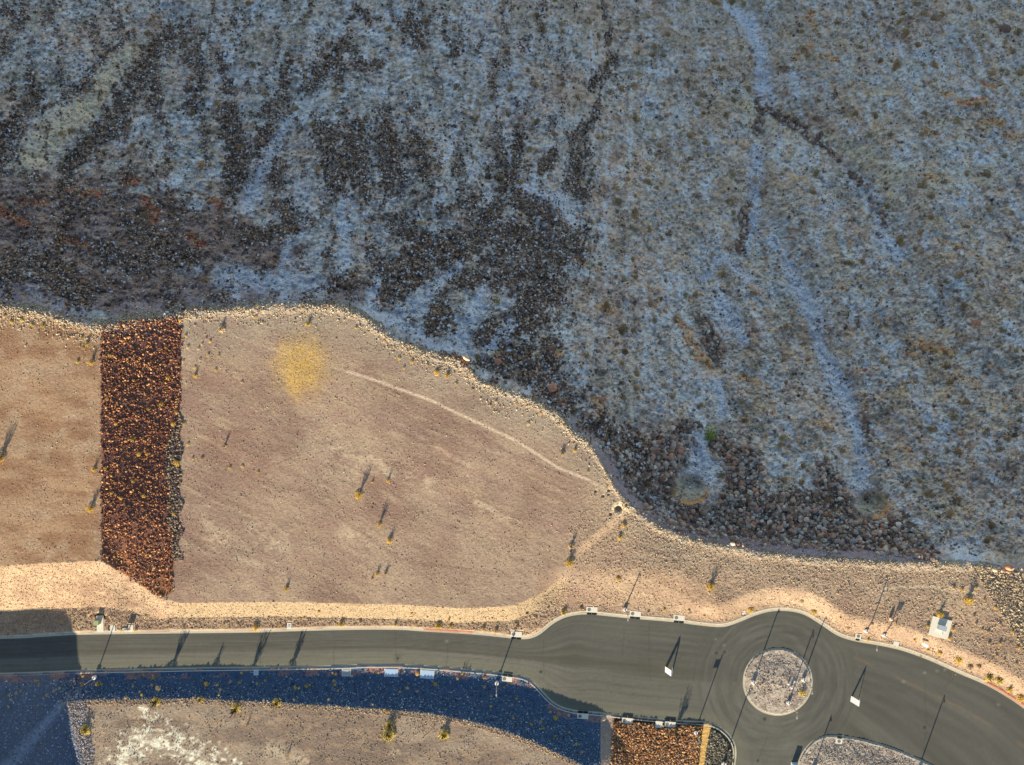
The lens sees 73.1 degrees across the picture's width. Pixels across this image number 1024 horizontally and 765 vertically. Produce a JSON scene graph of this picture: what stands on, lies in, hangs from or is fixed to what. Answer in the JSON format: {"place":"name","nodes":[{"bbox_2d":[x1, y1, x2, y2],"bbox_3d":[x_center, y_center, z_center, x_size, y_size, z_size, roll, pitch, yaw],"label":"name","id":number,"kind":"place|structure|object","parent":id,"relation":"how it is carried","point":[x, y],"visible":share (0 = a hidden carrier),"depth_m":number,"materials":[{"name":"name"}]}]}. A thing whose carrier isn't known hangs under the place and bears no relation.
{"place":"outdoors","nodes":[
{"label":"outdoors","id":0,"kind":"place"},
{"bbox_2d":[0,0,1023,764],"bbox_3d":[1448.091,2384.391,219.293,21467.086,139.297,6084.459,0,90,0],"label":"ground","id":1,"kind":"structure","parent":0,"point":[210,502],"depth_m":164.13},
{"bbox_2d":[0,679,93,764],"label":"rock","id":2,"kind":"object","parent":1,"relation":"on","point":[77,722],"visible":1,"depth_m":155.99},
{"bbox_2d":[78,724,91,734],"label":"desert shrub","id":3,"kind":"object","parent":1,"relation":"on","point":[83,730],"visible":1,"depth_m":154.80,"materials":[{"name":"yellow plant"}]},
{"bbox_2d":[93,615,103,631],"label":"transformer","id":4,"kind":"object","parent":1,"relation":"on","point":[99,621],"visible":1,"depth_m":156.82,"materials":[{"name":"concrete"}]},
{"bbox_2d":[110,625,114,631],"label":"concrete slab","id":5,"kind":"structure","parent":1,"relation":"on","point":[112,628],"depth_m":156.83,"materials":[{"name":"white concrete"}]},
{"bbox_2d":[98,316,183,597],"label":"channel riprap","id":6,"kind":"object","parent":1,"relation":"on","point":[123,400],"visible":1,"depth_m":152.15,"materials":[{"name":"brown stone"}]},
{"bbox_2d":[148,696,161,710],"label":"desert shrub","id":7,"kind":"object","parent":1,"relation":"on","point":[154,703],"visible":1,"depth_m":154.07,"materials":[{"name":"yellow plant"}]},
{"bbox_2d":[163,412,183,560],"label":"channel edge stone","id":8,"kind":"object","parent":1,"relation":"on","point":[173,456],"visible":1,"depth_m":154.11,"materials":[{"name":"grey stone"}]},
{"bbox_2d":[197,696,203,703],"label":"desert shrub","id":9,"kind":"object","parent":1,"relation":"on","point":[199,700],"visible":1,"depth_m":154.58,"materials":[{"name":"yellow plant"}]},
{"bbox_2d":[197,160,205,168],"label":"dry bush","id":10,"kind":"object","parent":1,"relation":"on","point":[200,163],"visible":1,"depth_m":173.46,"materials":[{"name":"grey plant"}]},
{"bbox_2d":[228,703,241,717],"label":"desert shrub","id":11,"kind":"object","parent":1,"relation":"on","point":[234,709],"visible":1,"depth_m":154.36,"materials":[{"name":"yellow plant"}]},
{"bbox_2d":[271,698,280,710],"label":"desert shrub","id":12,"kind":"object","parent":1,"relation":"on","point":[276,702],"visible":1,"depth_m":154.31,"materials":[{"name":"yellow plant"}]},
{"bbox_2d":[1,0,569,354],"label":"pale scrub","id":13,"kind":"object","parent":1,"relation":"on","point":[233,138],"visible":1,"depth_m":178.28,"materials":[{"name":"beige plant"}]},
{"bbox_2d":[259,323,344,415],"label":"yellow weeds","id":14,"kind":"object","parent":1,"relation":"on","point":[297,369],"visible":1,"depth_m":154.22,"materials":[{"name":"yellow plant"}]},
{"bbox_2d":[0,312,623,599],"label":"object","id":15,"kind":"object","parent":1,"relation":"on","point":[305,477],"visible":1,"depth_m":154.30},
{"bbox_2d":[80,699,576,764],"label":"plateau pebble","id":16,"kind":"object","parent":1,"relation":"on","point":[293,736],"visible":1,"depth_m":154.76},
{"bbox_2d":[59,669,600,764],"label":"bank rock","id":17,"kind":"object","parent":1,"relation":"on","point":[382,712],"visible":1,"depth_m":155.34,"materials":[{"name":"stone"}]},
{"bbox_2d":[342,669,350,675],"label":"utility vault","id":18,"kind":"object","parent":1,"relation":"on","point":[346,672],"visible":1,"depth_m":156.79,"materials":[{"name":"concrete"}]},
{"bbox_2d":[354,491,363,499],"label":"desert shrub","id":19,"kind":"object","parent":1,"relation":"on","point":[358,495],"visible":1,"depth_m":154.04,"materials":[{"name":"yellow plant"}]},
{"bbox_2d":[0,664,736,764],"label":"kerb","id":20,"kind":"structure","parent":1,"relation":"on","point":[726,734],"depth_m":156.98,"materials":[{"name":"concrete"}]},
{"bbox_2d":[381,728,395,743],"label":"desert shrub","id":21,"kind":"object","parent":1,"relation":"on","point":[386,735],"visible":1,"depth_m":154.24,"materials":[{"name":"yellow plant"}]},
{"bbox_2d":[385,720,394,729],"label":"desert shrub","id":22,"kind":"object","parent":1,"relation":"on","point":[388,725],"visible":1,"depth_m":154.35,"materials":[{"name":"yellow plant"}]},
{"bbox_2d":[384,668,397,676],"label":"utility vault","id":23,"kind":"object","parent":1,"relation":"on","point":[390,672],"visible":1,"depth_m":156.79,"materials":[{"name":"concrete"}]},
{"bbox_2d":[417,219,424,227],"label":"dry bush","id":24,"kind":"object","parent":1,"relation":"on","point":[420,221],"visible":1,"depth_m":168.41,"materials":[{"name":"brown plant"}]},
{"bbox_2d":[420,669,434,678],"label":"utility vault","id":25,"kind":"object","parent":1,"relation":"on","point":[427,674],"visible":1,"depth_m":156.79,"materials":[{"name":"concrete"}]},
{"bbox_2d":[438,729,449,742],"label":"desert shrub","id":26,"kind":"object","parent":1,"relation":"on","point":[443,736],"visible":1,"depth_m":153.97,"materials":[{"name":"yellow plant"}]},
{"bbox_2d":[494,358,501,364],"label":"boulder","id":27,"kind":"object","parent":1,"relation":"on","point":[497,361],"visible":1,"depth_m":156.45,"materials":[{"name":"stone"}]},
{"bbox_2d":[0,299,999,590],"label":"crest stone","id":28,"kind":"object","parent":1,"relation":"on","point":[342,305],"visible":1,"depth_m":154.26,"materials":[{"name":"beige stone"}]},
{"bbox_2d":[502,674,511,681],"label":"storm drain inlet","id":29,"kind":"object","parent":1,"relation":"on","point":[507,679],"visible":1,"depth_m":156.81,"materials":[{"name":"concrete"}]},
{"bbox_2d":[0,0,1023,568],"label":"talus rock","id":30,"kind":"object","parent":1,"relation":"on","point":[484,276],"visible":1,"depth_m":173.45,"materials":[{"name":"grey stone"}]},
{"bbox_2d":[0,0,1023,569],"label":"hillside stone","id":31,"kind":"object","parent":1,"relation":"on","point":[602,216],"visible":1,"depth_m":185.73,"materials":[{"name":"grey stone"}]},
{"bbox_2d":[0,0,1023,552],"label":"scrub","id":32,"kind":"object","parent":1,"relation":"on","point":[754,230],"visible":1,"depth_m":193.56,"materials":[{"name":"plant"}]},
{"bbox_2d":[0,512,1023,701],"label":"verge gravel","id":33,"kind":"structure","parent":1,"relation":"on","point":[374,619],"depth_m":155.16,"materials":[{"name":"beige gravel"}]},
{"bbox_2d":[0,607,1023,707],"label":"kerb","id":34,"kind":"structure","parent":1,"relation":"on","point":[472,632],"depth_m":156.98,"materials":[{"name":"concrete"}]},
{"bbox_2d":[1,9,1023,452],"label":"outcrop rubble","id":35,"kind":"object","parent":1,"relation":"on","point":[969,103],"visible":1,"depth_m":176.38,"materials":[{"name":"stone"}]},
{"bbox_2d":[511,631,521,639],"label":"storm drain inlet","id":36,"kind":"object","parent":1,"relation":"on","point":[516,635],"visible":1,"depth_m":156.81,"materials":[{"name":"concrete"}]},
{"bbox_2d":[517,178,525,183],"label":"dry bush","id":37,"kind":"object","parent":1,"relation":"on","point":[521,181],"visible":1,"depth_m":182.06,"materials":[{"name":"grey plant"}]},
{"bbox_2d":[548,345,555,351],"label":"boulder","id":38,"kind":"object","parent":1,"relation":"on","point":[552,348],"visible":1,"depth_m":159.99,"materials":[{"name":"grey stone"}]},
{"bbox_2d":[548,384,556,391],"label":"boulder","id":39,"kind":"object","parent":1,"relation":"on","point":[552,387],"visible":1,"depth_m":156.09,"materials":[{"name":"stone"}]},
{"bbox_2d":[211,112,907,515],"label":"wash pebble","id":40,"kind":"object","parent":1,"relation":"on","point":[705,276],"visible":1,"depth_m":173.99,"materials":[{"name":"grey stone"}]},
{"bbox_2d":[566,558,573,567],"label":"desert shrub","id":41,"kind":"object","parent":1,"relation":"on","point":[569,563],"visible":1,"depth_m":154.25,"materials":[{"name":"yellow plant"}]},
{"bbox_2d":[577,711,588,718],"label":"storm drain inlet","id":42,"kind":"object","parent":1,"relation":"on","point":[581,715],"visible":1,"depth_m":156.81,"materials":[{"name":"concrete"}]},
{"bbox_2d":[586,607,597,614],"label":"storm drain inlet","id":43,"kind":"object","parent":1,"relation":"on","point":[594,610],"visible":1,"depth_m":156.81,"materials":[{"name":"concrete"}]},
{"bbox_2d":[612,197,620,204],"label":"dry bush","id":44,"kind":"object","parent":1,"relation":"on","point":[617,201],"visible":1,"depth_m":189.90,"materials":[{"name":"green plant"}]},
{"bbox_2d":[617,85,625,92],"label":"dry bush","id":45,"kind":"object","parent":1,"relation":"on","point":[620,88],"visible":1,"depth_m":213.11,"materials":[{"name":"grey plant"}]},
{"bbox_2d":[622,715,632,723],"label":"storm drain inlet","id":46,"kind":"object","parent":1,"relation":"on","point":[628,720],"visible":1,"depth_m":156.81,"materials":[{"name":"concrete"}]},
{"bbox_2d":[630,611,640,618],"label":"storm drain inlet","id":47,"kind":"object","parent":1,"relation":"on","point":[636,614],"visible":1,"depth_m":156.81,"materials":[{"name":"concrete"}]},
{"bbox_2d":[633,115,639,122],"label":"dry bush","id":48,"kind":"object","parent":1,"relation":"on","point":[635,117],"visible":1,"depth_m":208.63,"materials":[{"name":"brown plant"}]},
{"bbox_2d":[610,720,702,764],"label":"brown riprap","id":49,"kind":"object","parent":1,"relation":"on","point":[652,748],"visible":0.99,"depth_m":156.55,"materials":[{"name":"brown stone"}]},
{"bbox_2d":[672,730,680,740],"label":"desert shrub","id":50,"kind":"object","parent":49,"relation":"on","point":[675,733],"visible":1,"depth_m":155.37,"materials":[{"name":"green plant"}]},
{"bbox_2d":[655,721,662,727],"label":"concrete slab","id":51,"kind":"structure","parent":1,"relation":"on","point":[658,724],"depth_m":156.83,"materials":[{"name":"white concrete"}]},
{"bbox_2d":[664,719,675,727],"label":"storm drain inlet","id":52,"kind":"object","parent":1,"relation":"on","point":[668,723],"visible":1,"depth_m":156.81,"materials":[{"name":"concrete"}]},
{"bbox_2d":[673,615,684,622],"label":"storm drain inlet","id":53,"kind":"object","parent":1,"relation":"on","point":[680,618],"visible":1,"depth_m":156.81,"materials":[{"name":"concrete"}]},
{"bbox_2d":[694,731,701,744],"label":"street lamp","id":54,"kind":"object","parent":1,"relation":"on","point":[695,732],"visible":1,"depth_m":153.78,"materials":[{"name":"metal"}]},
{"bbox_2d":[704,425,716,441],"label":"desert shrub","id":55,"kind":"object","parent":1,"relation":"on","point":[710,434],"visible":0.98,"depth_m":168.51,"materials":[{"name":"green plant"}]},
{"bbox_2d":[707,582,714,590],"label":"desert shrub","id":56,"kind":"object","parent":1,"relation":"on","point":[710,585],"visible":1,"depth_m":154.74,"materials":[{"name":"yellow plant"}]},
{"bbox_2d":[704,729,731,764],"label":"grey riprap","id":57,"kind":"object","parent":1,"relation":"on","point":[714,755],"visible":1,"depth_m":156.64,"materials":[{"name":"grey stone"}]},
{"bbox_2d":[752,175,758,183],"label":"boulder","id":58,"kind":"object","parent":1,"relation":"on","point":[755,179],"visible":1,"depth_m":208.27,"materials":[{"name":"grey stone"}]},
{"bbox_2d":[751,680,761,696],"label":"street lamp","id":59,"kind":"object","parent":1,"relation":"on","point":[753,682],"visible":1,"depth_m":155.33,"materials":[{"name":"metal"}]},
{"bbox_2d":[743,648,812,715],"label":"kerb","id":60,"kind":"structure","parent":1,"relation":"on","point":[767,650],"depth_m":156.99,"materials":[{"name":"concrete"}]},
{"bbox_2d":[750,655,805,707],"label":"island gravel","id":61,"kind":"structure","parent":1,"relation":"on","point":[778,681],"depth_m":156.61,"materials":[{"name":"grey gravel"}]},
{"bbox_2d":[783,322,789,330],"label":"dry bush","id":62,"kind":"object","parent":1,"relation":"on","point":[785,324],"visible":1,"depth_m":184.78,"materials":[{"name":"brown plant"}]},
{"bbox_2d":[558,96,1019,561],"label":"riprap rock","id":63,"kind":"object","parent":1,"relation":"on","point":[656,487],"visible":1,"depth_m":160.83,"materials":[{"name":"stone"}]},
{"bbox_2d":[801,677,812,694],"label":"street lamp","id":64,"kind":"object","parent":1,"relation":"on","point":[803,679],"visible":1,"depth_m":155.41,"materials":[{"name":"metal"}]},
{"bbox_2d":[835,736,841,743],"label":"storm drain inlet","id":65,"kind":"object","parent":1,"relation":"on","point":[839,741],"visible":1,"depth_m":156.81,"materials":[{"name":"concrete"}]},
{"bbox_2d":[846,260,854,266],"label":"dry bush","id":66,"kind":"object","parent":1,"relation":"on","point":[850,263],"visible":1,"depth_m":194.49,"materials":[{"name":"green plant"}]},
{"bbox_2d":[855,633,861,640],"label":"storm drain inlet","id":67,"kind":"object","parent":1,"relation":"on","point":[857,635],"visible":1,"depth_m":156.81,"materials":[{"name":"concrete"}]},
{"bbox_2d":[803,740,914,764],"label":"median gravel","id":68,"kind":"structure","parent":1,"relation":"on","point":[883,762],"depth_m":156.66,"materials":[{"name":"gravel"}]},
{"bbox_2d":[798,735,931,764],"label":"kerb","id":69,"kind":"structure","parent":1,"relation":"on","point":[843,737],"depth_m":156.98,"materials":[{"name":"concrete"}]},
{"bbox_2d":[865,132,872,137],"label":"dry bush","id":70,"kind":"object","parent":1,"relation":"on","point":[869,134],"visible":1,"depth_m":213.96,"materials":[{"name":"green plant"}]},
{"bbox_2d":[864,629,877,650],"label":"street lamp","id":71,"kind":"object","parent":1,"relation":"on","point":[866,630],"visible":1,"depth_m":154.58,"materials":[{"name":"metal"}]},
{"bbox_2d":[869,475,879,485],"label":"boulder","id":72,"kind":"object","parent":1,"relation":"on","point":[874,480],"visible":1,"depth_m":168.43,"materials":[{"name":"grey stone"}]},
{"bbox_2d":[901,30,909,38],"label":"dry bush","id":73,"kind":"object","parent":1,"relation":"on","point":[906,32],"visible":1,"depth_m":235.40,"materials":[{"name":"brown plant"}]},
{"bbox_2d":[911,0,920,6],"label":"dry bush","id":74,"kind":"object","parent":1,"relation":"on","point":[914,2],"visible":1,"depth_m":241.73,"materials":[{"name":"brown plant"}]},
{"bbox_2d":[918,180,926,187],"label":"dry bush","id":75,"kind":"object","parent":1,"relation":"on","point":[922,185],"visible":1,"depth_m":204.65,"materials":[{"name":"brown plant"}]},
{"bbox_2d":[919,459,926,466],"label":"dry bush","id":76,"kind":"object","parent":1,"relation":"on","point":[923,462],"visible":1,"depth_m":169.25,"materials":[{"name":"brown plant"}]},
{"bbox_2d":[927,423,935,432],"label":"dry bush","id":77,"kind":"object","parent":1,"relation":"on","point":[931,428],"visible":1,"depth_m":173.59,"materials":[{"name":"brown plant"}]},
{"bbox_2d":[930,14,939,20],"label":"dry bush","id":78,"kind":"object","parent":1,"relation":"on","point":[933,19],"visible":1,"depth_m":238.38,"materials":[{"name":"grey plant"}]},
{"bbox_2d":[935,610,943,617],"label":"desert shrub","id":79,"kind":"object","parent":1,"relation":"on","point":[939,614],"visible":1,"depth_m":154.78,"materials":[{"name":"yellow plant"}]},
{"bbox_2d":[928,616,951,638],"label":"equipment pad","id":80,"kind":"object","parent":1,"relation":"on","point":[940,627],"visible":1,"depth_m":154.88,"materials":[{"name":"concrete"}]},
{"bbox_2d":[938,177,947,184],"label":"dry bush","id":81,"kind":"object","parent":1,"relation":"on","point":[943,182],"visible":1,"depth_m":206.19,"materials":[{"name":"grey plant"}]},
{"bbox_2d":[942,361,950,369],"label":"dry bush","id":82,"kind":"object","parent":1,"relation":"on","point":[944,365],"visible":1,"depth_m":182.21,"materials":[{"name":"brown plant"}]},
{"bbox_2d":[945,509,954,517],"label":"dry bush","id":83,"kind":"object","parent":1,"relation":"on","point":[951,513],"visible":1,"depth_m":162.33,"materials":[{"name":"brown plant"}]},
{"bbox_2d":[946,378,954,385],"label":"dry bush","id":84,"kind":"object","parent":1,"relation":"on","point":[951,382],"visible":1,"depth_m":180.25,"materials":[{"name":"brown plant"}]},
{"bbox_2d":[949,412,957,420],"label":"dry bush","id":85,"kind":"object","parent":1,"relation":"on","point":[953,416],"visible":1,"depth_m":174.46,"materials":[{"name":"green plant"}]},
{"bbox_2d":[951,116,960,123],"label":"dry bush","id":86,"kind":"object","parent":1,"relation":"on","point":[956,118],"visible":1,"depth_m":219.54,"materials":[{"name":"grey plant"}]},
{"bbox_2d":[953,447,961,454],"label":"dry bush","id":87,"kind":"object","parent":1,"relation":"on","point":[958,450],"visible":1,"depth_m":171.36,"materials":[{"name":"brown plant"}]},
{"bbox_2d":[953,269,963,278],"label":"dry bush","id":88,"kind":"object","parent":1,"relation":"on","point":[960,274],"visible":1,"depth_m":192.86,"materials":[{"name":"brown plant"}]},
{"bbox_2d":[954,657,963,664],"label":"desert shrub","id":89,"kind":"object","parent":1,"relation":"on","point":[958,661],"visible":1,"depth_m":155.88,"materials":[{"name":"yellow plant"}]},
{"bbox_2d":[963,595,975,604],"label":"desert shrub","id":90,"kind":"object","parent":1,"relation":"on","point":[970,601],"visible":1,"depth_m":154.69,"materials":[{"name":"yellow plant"}]},
{"bbox_2d":[966,664,973,669],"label":"desert shrub","id":91,"kind":"object","parent":1,"relation":"on","point":[971,667],"visible":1,"depth_m":156.03,"materials":[{"name":"beige plant"}]},
{"bbox_2d":[973,320,980,324],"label":"boulder","id":92,"kind":"object","parent":1,"relation":"on","point":[976,322],"visible":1,"depth_m":185.83,"materials":[{"name":"stone"}]},
{"bbox_2d":[981,169,990,176],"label":"dry bush","id":93,"kind":"object","parent":1,"relation":"on","point":[986,173],"visible":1,"depth_m":211.06,"materials":[{"name":"brown plant"}]},
{"bbox_2d":[982,427,989,434],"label":"dry bush","id":94,"kind":"object","parent":1,"relation":"on","point":[987,430],"visible":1,"depth_m":170.36,"materials":[{"name":"brown plant"}]},
{"bbox_2d":[984,204,992,212],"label":"dry bush","id":95,"kind":"object","parent":1,"relation":"on","point":[988,207],"visible":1,"depth_m":204.52,"materials":[{"name":"brown plant"}]},
{"bbox_2d":[984,674,993,681],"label":"desert shrub","id":96,"kind":"object","parent":1,"relation":"on","point":[989,677],"visible":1,"depth_m":156.28,"materials":[{"name":"yellow plant"}]},
{"bbox_2d":[971,565,1023,650],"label":"apron rock","id":97,"kind":"object","parent":1,"relation":"on","point":[1015,599],"visible":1,"depth_m":155.11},
{"bbox_2d":[994,677,1003,684],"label":"desert shrub","id":98,"kind":"object","parent":1,"relation":"on","point":[999,681],"visible":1,"depth_m":156.06,"materials":[{"name":"yellow plant"}]},
{"bbox_2d":[1000,24,1010,31],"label":"boulder","id":99,"kind":"object","parent":1,"relation":"on","point":[1005,27],"visible":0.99,"depth_m":239.63,"materials":[{"name":"grey stone"}]},
{"bbox_2d":[1005,564,1014,570],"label":"boulder","id":100,"kind":"object","parent":1,"relation":"on","point":[1009,567],"visible":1,"depth_m":154.72,"materials":[{"name":"beige stone"}]},
{"bbox_2d":[1014,28,1022,35],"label":"dry bush","id":101,"kind":"object","parent":1,"relation":"on","point":[1018,32],"visible":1,"depth_m":238.79,"materials":[{"name":"brown plant"}]},
{"bbox_2d":[1015,694,1023,701],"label":"desert shrub","id":102,"kind":"object","parent":1,"relation":"on","point":[1020,697],"visible":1,"depth_m":156.49,"materials":[{"name":"yellow plant"}]},
{"bbox_2d":[0,611,1023,764],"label":"road","id":103,"kind":"structure","parent":0,"point":[600,663],"depth_m":157.00,"materials":[{"name":"grey asphalt"}]},
{"bbox_2d":[665,666,672,675],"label":"frame sign","id":104,"kind":"object","parent":103,"relation":"on","point":[668,671],"visible":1,"depth_m":155.73,"materials":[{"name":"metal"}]},
{"bbox_2d":[850,696,859,705],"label":"frame sign","id":105,"kind":"object","parent":103,"relation":"on","point":[855,701],"visible":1,"depth_m":155.79,"materials":[{"name":"metal"}]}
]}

